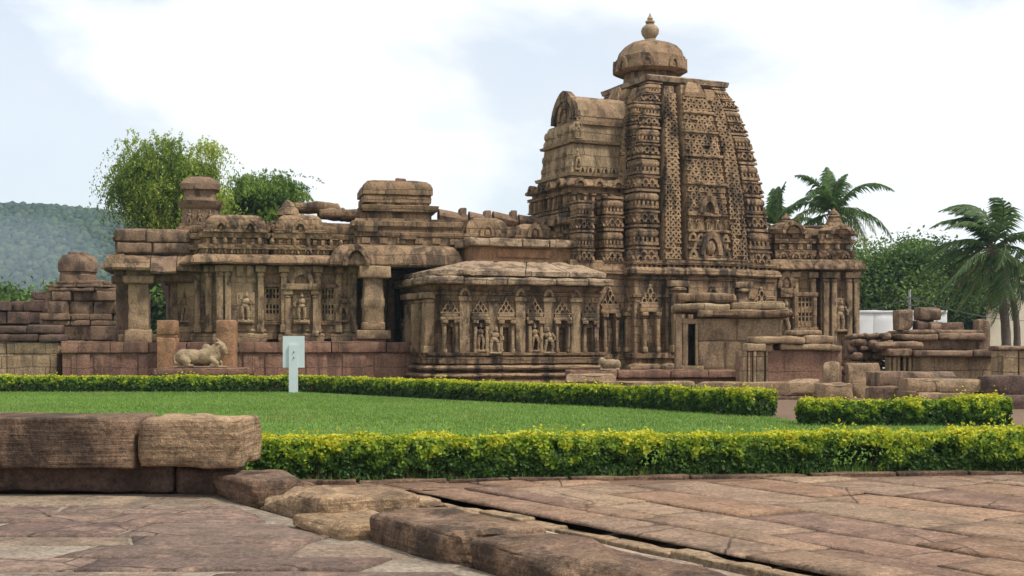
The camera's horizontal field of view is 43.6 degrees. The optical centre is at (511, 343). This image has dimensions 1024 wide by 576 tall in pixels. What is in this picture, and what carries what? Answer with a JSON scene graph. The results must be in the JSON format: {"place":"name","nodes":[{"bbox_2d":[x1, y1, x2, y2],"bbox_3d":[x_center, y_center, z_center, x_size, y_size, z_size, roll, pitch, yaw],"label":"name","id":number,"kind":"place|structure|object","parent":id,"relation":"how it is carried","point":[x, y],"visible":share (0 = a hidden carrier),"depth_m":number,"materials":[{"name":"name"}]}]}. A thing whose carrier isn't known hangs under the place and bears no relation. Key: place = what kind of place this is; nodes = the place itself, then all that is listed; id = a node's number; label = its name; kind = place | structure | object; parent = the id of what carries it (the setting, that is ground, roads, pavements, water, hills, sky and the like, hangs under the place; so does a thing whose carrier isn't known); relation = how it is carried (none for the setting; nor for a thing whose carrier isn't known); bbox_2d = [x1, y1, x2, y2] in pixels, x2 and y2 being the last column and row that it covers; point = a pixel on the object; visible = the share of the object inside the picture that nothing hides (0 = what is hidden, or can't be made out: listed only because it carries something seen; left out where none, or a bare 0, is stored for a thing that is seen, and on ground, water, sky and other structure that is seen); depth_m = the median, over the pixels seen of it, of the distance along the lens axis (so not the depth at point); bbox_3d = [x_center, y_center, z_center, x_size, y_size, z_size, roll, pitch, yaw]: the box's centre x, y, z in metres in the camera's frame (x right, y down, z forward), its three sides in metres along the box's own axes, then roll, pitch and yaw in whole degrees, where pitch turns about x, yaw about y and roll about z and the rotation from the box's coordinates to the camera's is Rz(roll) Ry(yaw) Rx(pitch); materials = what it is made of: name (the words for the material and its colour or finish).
{"place":"outdoors","nodes":[
{"label":"outdoors","id":0,"kind":"place"},
{"bbox_2d":[7,227,114,277],"bbox_3d":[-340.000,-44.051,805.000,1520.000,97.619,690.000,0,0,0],"label":"hill","id":1,"kind":"structure","parent":0,"point":[101,261],"depth_m":687.86,"materials":[{"name":"green plant"}]},
{"bbox_2d":[0,201,140,293],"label":"hillside forest","id":2,"kind":"object","parent":1,"relation":"on","point":[26,229],"visible":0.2,"depth_m":708.88,"materials":[{"name":"green plant"}]},
{"bbox_2d":[0,494,495,575],"bbox_3d":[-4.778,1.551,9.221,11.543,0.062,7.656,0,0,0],"label":"terrace paving","id":3,"kind":"structure","parent":0,"point":[239,542],"depth_m":9.95,"materials":[{"name":"stone"}]},
{"bbox_2d":[0,464,177,492],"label":"rough block","id":4,"kind":"structure","parent":3,"relation":"on","point":[161,479],"depth_m":13.25,"materials":[{"name":"stone"}]},
{"bbox_2d":[0,412,156,468],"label":"rough block","id":5,"kind":"structure","parent":4,"relation":"on","point":[63,440],"depth_m":12.98,"materials":[{"name":"brown stone"}]},
{"bbox_2d":[176,466,243,494],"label":"rough block","id":6,"kind":"structure","parent":3,"relation":"on","point":[193,480],"depth_m":13.24,"materials":[{"name":"stone"}]},
{"bbox_2d":[138,413,261,468],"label":"rough block","id":7,"kind":"structure","parent":6,"relation":"on","point":[204,440],"depth_m":12.89,"materials":[{"name":"beige stone"}]},
{"bbox_2d":[293,509,378,540],"bbox_3d":[-1.310,1.539,10.700,0.746,0.225,1.000,0,0,-37],"label":"kerb stone","id":8,"kind":"object","parent":3,"relation":"on","point":[350,526],"visible":0.53,"depth_m":10.47,"materials":[{"name":"brown stone"}]},
{"bbox_2d":[0,391,1022,471],"bbox_3d":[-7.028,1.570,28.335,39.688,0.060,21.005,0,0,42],"label":"lawn grass","id":9,"kind":"structure","parent":0,"point":[130,398],"depth_m":29.40,"materials":[{"name":"green plant"}]},
{"bbox_2d":[283,336,304,392],"bbox_3d":[-7.166,0.694,41.965,0.709,1.912,0.140,0,0,0],"label":"sign board","id":10,"kind":"object","parent":9,"relation":"on","point":[293,354],"visible":0.94,"depth_m":42.00,"materials":[{"name":"grey paint"}]},
{"bbox_2d":[0,0,1023,261],"label":"sky","id":11,"kind":"structure","parent":0,"point":[922,100],"materials":[{"name":"white"}]},
{"bbox_2d":[0,475,1023,575],"bbox_3d":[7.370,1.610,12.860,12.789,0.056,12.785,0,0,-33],"label":"court paving","id":12,"kind":"structure","parent":0,"point":[949,526],"depth_m":11.97,"materials":[{"name":"stone"}]},
{"bbox_2d":[5,389,1023,489],"bbox_3d":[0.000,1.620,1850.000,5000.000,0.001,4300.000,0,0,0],"label":"ground","id":13,"kind":"structure","parent":0,"point":[785,408],"depth_m":15.53,"materials":[{"name":"brown soil"}]},
{"bbox_2d":[0,291,45,334],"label":"rubble wall","id":14,"kind":"structure","parent":13,"relation":"on","point":[21,313],"depth_m":53.97,"materials":[{"name":"stone"}]},
{"bbox_2d":[0,272,60,301],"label":"leafy tree","id":15,"kind":"object","parent":13,"relation":"on","point":[13,294],"visible":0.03,"depth_m":89.00,"materials":[{"name":"green plant"}]},
{"bbox_2d":[0,325,67,388],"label":"wall","id":16,"kind":"structure","parent":13,"relation":"on","point":[33,351],"depth_m":45.20,"materials":[{"name":"stone"}]},
{"bbox_2d":[40,252,149,341],"bbox_3d":[-18.043,-1.106,55.181,3.672,5.657,4.683,0,0,0],"label":"ruined shrine","id":17,"kind":"object","parent":13,"relation":"on","point":[79,303],"visible":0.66,"depth_m":53.14,"materials":[{"name":"stone"}]},
{"bbox_2d":[104,279,165,333],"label":"leafy tree","id":18,"kind":"object","parent":13,"relation":"on","point":[157,305],"visible":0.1,"depth_m":89.73,"materials":[{"name":"green plant"}]},
{"bbox_2d":[0,370,326,392],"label":"hedge","id":19,"kind":"object","parent":13,"relation":"on","point":[126,383],"visible":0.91,"depth_m":42.80,"materials":[{"name":"green plant"}]},
{"bbox_2d":[85,128,247,319],"bbox_3d":[-17.572,-4.517,66.122,8.612,12.649,7.673,0,0,0],"label":"weeping tree","id":20,"kind":"object","parent":13,"relation":"on","point":[147,193],"visible":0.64,"depth_m":64.52,"materials":[{"name":"green plant"}]},
{"bbox_2d":[153,367,254,390],"bbox_3d":[-10.710,1.239,44.599,3.246,0.865,1.437,0,0,0],"label":"pedestal","id":21,"kind":"object","parent":13,"relation":"on","point":[231,371],"visible":0.35,"depth_m":43.91,"materials":[{"name":"red stone"}]},
{"bbox_2d":[157,320,178,367],"bbox_3d":[-12.131,0.378,45.151,0.672,2.457,0.627,0,0,0],"label":"stone post","id":22,"kind":"object","parent":21,"relation":"on","point":[167,339],"visible":0.73,"depth_m":44.85,"materials":[{"name":"orange stone"}]},
{"bbox_2d":[173,338,227,367],"bbox_3d":[-10.814,0.311,44.520,1.885,1.038,0.842,0,0,0],"label":"bull statue","id":23,"kind":"object","parent":21,"relation":"on","point":[207,356],"visible":1,"depth_m":44.29,"materials":[{"name":"stone"}]},
{"bbox_2d":[216,320,237,366],"bbox_3d":[-10.058,0.375,45.144,0.685,2.465,0.629,0,0,0],"label":"stone post","id":24,"kind":"object","parent":21,"relation":"on","point":[226,331],"visible":0.56,"depth_m":44.86,"materials":[{"name":"orange stone"}]},
{"bbox_2d":[220,168,323,221],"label":"bushy tree","id":25,"kind":"object","parent":13,"relation":"on","point":[265,199],"visible":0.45,"depth_m":67.75,"materials":[{"name":"green plant"}]},
{"bbox_2d":[61,13,781,388],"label":"stone temple","id":26,"kind":"structure","parent":13,"relation":"on","point":[647,193],"depth_m":48.21,"materials":[{"name":"red stone"}]},
{"bbox_2d":[351,271,411,341],"bbox_3d":[-4.843,-1.413,48.292,2.573,2.838,2.654,0,0,-12],"label":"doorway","id":27,"kind":"structure","parent":26,"relation":"in","point":[394,274],"depth_m":49.38,"materials":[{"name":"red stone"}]},
{"bbox_2d":[313,374,640,407],"bbox_3d":[-1.531,1.256,37.543,1.072,0.782,14.401,0,0,-42],"label":"hedge","id":28,"kind":"object","parent":13,"relation":"on","point":[587,394],"visible":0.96,"depth_m":36.08,"materials":[{"name":"green plant"}]},
{"bbox_2d":[392,237,613,382],"bbox_3d":[-0.459,-1.100,48.148,7.408,5.620,5.413,0,0,-20],"label":"front shrine","id":29,"kind":"object","parent":13,"relation":"on","point":[487,309],"visible":0.94,"depth_m":46.06,"materials":[{"name":"stone"}]},
{"bbox_2d":[318,477,808,575],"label":"drain edging","id":30,"kind":"object","parent":13,"relation":"on","point":[706,559],"visible":0.27,"depth_m":10.07,"materials":[{"name":"stone"}]},
{"bbox_2d":[104,469,1023,493],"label":"stone curb","id":31,"kind":"structure","parent":13,"relation":"on","point":[701,476],"depth_m":15.26,"materials":[{"name":"brown stone"}]},
{"bbox_2d":[565,373,615,381],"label":"edging slab","id":32,"kind":"structure","parent":13,"relation":"on","point":[598,377],"depth_m":39.37,"materials":[{"name":"stone"}]},
{"bbox_2d":[244,410,1023,481],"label":"hedge","id":33,"kind":"object","parent":13,"relation":"on","point":[369,454],"visible":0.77,"depth_m":15.45,"materials":[{"name":"green plant"}]},
{"bbox_2d":[256,458,1021,479],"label":"hedge grass","id":34,"kind":"structure","parent":13,"relation":"on","point":[646,472],"depth_m":15.54,"materials":[{"name":"green plant"}]},
{"bbox_2d":[599,380,694,386],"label":"edging slab","id":35,"kind":"structure","parent":13,"relation":"on","point":[685,384],"depth_m":38.54,"materials":[{"name":"stone"}]},
{"bbox_2d":[565,369,735,384],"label":"plinth","id":36,"kind":"structure","parent":13,"relation":"on","point":[696,376],"depth_m":41.79,"materials":[{"name":"red stone"}]},
{"bbox_2d":[599,357,620,369],"bbox_3d":[3.193,0.644,41.807,0.712,0.431,0.298,0,0,0],"label":"animal carving","id":37,"kind":"object","parent":36,"relation":"on","point":[611,364],"visible":1,"depth_m":41.71,"materials":[{"name":"stone"}]},
{"bbox_2d":[630,381,778,415],"bbox_3d":[4.463,1.244,30.150,1.050,0.782,4.222,0,0,-33],"label":"hedge","id":38,"kind":"object","parent":13,"relation":"on","point":[708,399],"visible":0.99,"depth_m":29.37,"materials":[{"name":"green plant"}]},
{"bbox_2d":[671,293,791,369],"bbox_3d":[7.547,-0.036,44.634,3.980,3.483,3.311,0,0,5],"label":"stone cell","id":39,"kind":"object","parent":13,"relation":"on","point":[717,330],"visible":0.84,"depth_m":43.33,"materials":[{"name":"stone"}]},
{"bbox_2d":[756,394,815,399],"bbox_3d":[6.647,1.589,37.702,4.592,0.190,1.022,0,0,-2],"label":"foundation course","id":40,"kind":"object","parent":13,"relation":"on","point":[791,397],"visible":0.15,"depth_m":37.27,"materials":[{"name":"stone"}]},
{"bbox_2d":[695,378,818,395],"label":"edging slab","id":41,"kind":"structure","parent":40,"relation":"on","point":[801,386],"depth_m":37.26,"materials":[{"name":"stone"}]},
{"bbox_2d":[764,182,824,226],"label":"palm tree","id":42,"kind":"object","parent":13,"relation":"on","point":[775,208],"visible":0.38,"depth_m":69.93,"materials":[{"name":"green plant"}]},
{"bbox_2d":[765,208,866,370],"bbox_3d":[11.678,-1.915,53.217,4.405,7.242,4.853,0,0,-8],"label":"domed shrine","id":43,"kind":"object","parent":13,"relation":"on","point":[816,286],"visible":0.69,"depth_m":51.21,"materials":[{"name":"stone"}]},
{"bbox_2d":[791,292,817,329],"bbox_3d":[11.689,-1.280,51.145,1.028,1.561,0.339,0,0,-8],"label":"lattice window","id":44,"kind":"structure","parent":43,"relation":"in","point":[802,325],"depth_m":51.05,"materials":[{"name":"stone"}]},
{"bbox_2d":[823,362,839,382],"bbox_3d":[9.649,1.092,38.665,0.455,1.125,0.364,0,0,25],"label":"standing stone","id":45,"kind":"object","parent":13,"relation":"on","point":[831,371],"visible":0.52,"depth_m":38.54,"materials":[{"name":"brown stone"}]},
{"bbox_2d":[815,382,852,399],"bbox_3d":[9.239,1.395,36.886,0.938,0.574,0.848,0,0,-12],"label":"boulder","id":46,"kind":"object","parent":13,"relation":"on","point":[842,390],"visible":0.68,"depth_m":36.55,"materials":[{"name":"stone"}]},
{"bbox_2d":[776,167,894,257],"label":"palm tree","id":47,"kind":"object","parent":13,"relation":"on","point":[829,191],"visible":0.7,"depth_m":65.72,"materials":[{"name":"green plant"}]},
{"bbox_2d":[845,363,879,397],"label":"buff slab","id":48,"kind":"structure","parent":13,"relation":"on","point":[855,375],"depth_m":38.59,"materials":[{"name":"stone"}]},
{"bbox_2d":[841,332,893,382],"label":"rubble wall","id":49,"kind":"structure","parent":13,"relation":"on","point":[856,348],"depth_m":42.26,"materials":[{"name":"stone"}]},
{"bbox_2d":[865,386,898,399],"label":"terrace block","id":50,"kind":"structure","parent":13,"relation":"on","point":[880,392],"depth_m":33.40,"materials":[{"name":"stone"}]},
{"bbox_2d":[866,371,956,386],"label":"terrace block","id":51,"kind":"structure","parent":50,"relation":"on","point":[883,378],"depth_m":34.23,"materials":[{"name":"stone"}]},
{"bbox_2d":[793,385,1012,425],"bbox_3d":[7.755,1.220,25.413,4.186,0.826,1.005,0,0,2],"label":"hedge","id":52,"kind":"object","parent":13,"relation":"on","point":[966,408],"visible":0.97,"depth_m":25.05,"materials":[{"name":"green plant"}]},
{"bbox_2d":[896,390,915,398],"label":"terrace block","id":53,"kind":"structure","parent":13,"relation":"on","point":[900,394],"depth_m":32.64,"materials":[{"name":"stone"}]},
{"bbox_2d":[851,229,972,310],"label":"leafy tree","id":54,"kind":"object","parent":13,"relation":"on","point":[887,274],"visible":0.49,"depth_m":82.15,"materials":[{"name":"green plant"}]},
{"bbox_2d":[867,322,991,393],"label":"ruined platform","id":55,"kind":"structure","parent":13,"relation":"on","point":[951,346],"depth_m":41.21,"materials":[{"name":"stone"}]},
{"bbox_2d":[893,310,912,329],"bbox_3d":[12.897,-0.788,42.267,0.513,0.690,0.567,0,0,-6],"label":"upright block","id":56,"kind":"object","parent":55,"relation":"on","point":[902,319],"depth_m":42.01,"materials":[{"name":"stone"}]},
{"bbox_2d":[912,320,933,329],"bbox_3d":[13.627,-0.615,42.307,0.638,0.363,0.607,0,0,0],"label":"stone block","id":57,"kind":"object","parent":55,"relation":"on","point":[920,324],"depth_m":42.03,"materials":[{"name":"brown stone"}]},
{"bbox_2d":[914,307,940,319],"bbox_3d":[13.755,-1.000,42.348,0.794,0.436,0.708,0,0,4],"label":"stone block","id":58,"kind":"object","parent":57,"relation":"on","point":[927,313],"depth_m":42.04,"materials":[{"name":"brown stone"}]},
{"bbox_2d":[928,322,942,329],"bbox_3d":[13.809,-0.581,41.790,0.438,0.292,0.401,0,0,-8],"label":"stone block","id":59,"kind":"object","parent":55,"relation":"on","point":[935,325],"depth_m":41.64,"materials":[{"name":"brown stone"}]},
{"bbox_2d":[973,319,989,349],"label":"upright block","id":60,"kind":"structure","parent":55,"relation":"on","point":[982,324],"depth_m":41.41,"materials":[{"name":"stone"}]},
{"bbox_2d":[870,225,991,328],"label":"leafy tree","id":61,"kind":"object","parent":13,"relation":"on","point":[966,309],"visible":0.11,"depth_m":84.36,"materials":[{"name":"green plant"}]},
{"bbox_2d":[916,392,965,399],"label":"terrace block","id":62,"kind":"structure","parent":13,"relation":"on","point":[934,395],"depth_m":32.31,"materials":[{"name":"stone"}]},
{"bbox_2d":[898,378,936,391],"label":"terrace block","id":63,"kind":"structure","parent":62,"relation":"on","point":[919,384],"depth_m":32.63,"materials":[{"name":"stone"}]},
{"bbox_2d":[935,378,981,392],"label":"terrace block","id":64,"kind":"structure","parent":62,"relation":"on","point":[943,385],"depth_m":32.52,"materials":[{"name":"stone"}]},
{"bbox_2d":[874,290,1023,320],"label":"electric pole","id":65,"kind":"object","parent":13,"relation":"on","point":[909,304],"visible":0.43,"depth_m":73.94,"materials":[{"name":"grey metal"}]},
{"bbox_2d":[912,197,1023,345],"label":"palm tree","id":66,"kind":"object","parent":13,"relation":"on","point":[996,263],"visible":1,"depth_m":61.65,"materials":[{"name":"green plant"}]},
{"bbox_2d":[934,243,1015,329],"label":"leafy tree","id":67,"kind":"object","parent":13,"relation":"on","point":[970,324],"visible":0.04,"depth_m":87.80,"materials":[{"name":"green plant"}]},
{"bbox_2d":[968,270,1023,345],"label":"cream house","id":68,"kind":"structure","parent":13,"relation":"on","point":[995,334],"depth_m":88.00,"materials":[{"name":"paint"}]},
{"bbox_2d":[971,248,1023,350],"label":"palm tree","id":69,"kind":"object","parent":13,"relation":"on","point":[1017,334],"visible":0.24,"depth_m":64.87,"materials":[{"name":"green plant"}]},
{"bbox_2d":[1003,395,1023,408],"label":"terrace block","id":70,"kind":"structure","parent":13,"relation":"on","point":[1017,401],"depth_m":31.81,"materials":[{"name":"stone"}]},
{"bbox_2d":[975,375,1023,394],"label":"terrace block","id":71,"kind":"structure","parent":70,"relation":"on","point":[1009,384],"depth_m":32.20,"materials":[{"name":"stone"}]},
{"bbox_2d":[546,531,745,575],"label":"court paving","id":72,"kind":"structure","parent":0,"point":[727,573],"depth_m":9.46,"materials":[{"name":"stone"}]},
{"bbox_2d":[212,469,315,509],"bbox_3d":[-2.478,1.464,12.895,0.794,0.335,1.088,0,0,-35],"label":"kerb stone","id":73,"kind":"object","parent":72,"relation":"on","point":[255,489],"visible":0.65,"depth_m":12.50,"materials":[{"name":"brown stone"}]},
{"bbox_2d":[260,483,419,518],"bbox_3d":[-1.607,1.471,11.844,1.007,0.334,1.604,0,0,-31],"label":"kerb stone","id":74,"kind":"object","parent":72,"relation":"on","point":[292,502],"visible":0.69,"depth_m":11.38,"materials":[{"name":"brown stone"}]},
{"bbox_2d":[419,495,479,513],"bbox_3d":[-0.685,1.563,11.814,0.483,0.263,1.281,0,0,-35],"label":"kerb stone","id":75,"kind":"object","parent":72,"relation":"on","point":[427,501],"visible":0.17,"depth_m":11.67,"materials":[{"name":"brown stone"}]},
{"bbox_2d":[369,507,545,568],"bbox_3d":[-0.460,1.473,9.736,0.781,0.316,1.512,0,0,-32],"label":"kerb stone","id":76,"kind":"object","parent":72,"relation":"on","point":[444,534],"visible":0.65,"depth_m":9.41,"materials":[{"name":"brown stone"}]},
{"bbox_2d":[470,532,726,575],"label":"kerb stone","id":77,"kind":"object","parent":72,"relation":"on","point":[541,554],"visible":0.96,"depth_m":8.35,"materials":[{"name":"brown stone"}]},
{"bbox_2d":[735,330,841,394],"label":"panelled wall","id":78,"kind":"structure","parent":0,"point":[796,355],"depth_m":40.20,"materials":[{"name":"red stone"}]},
{"bbox_2d":[859,310,946,368],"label":"white wall","id":79,"kind":"structure","parent":0,"point":[875,321],"depth_m":72.00,"materials":[{"name":"white paint"}]},
{"bbox_2d":[989,345,1023,374],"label":"pillared wall","id":80,"kind":"structure","parent":0,"point":[1007,360],"depth_m":39.01,"materials":[{"name":"stone"}]}
]}

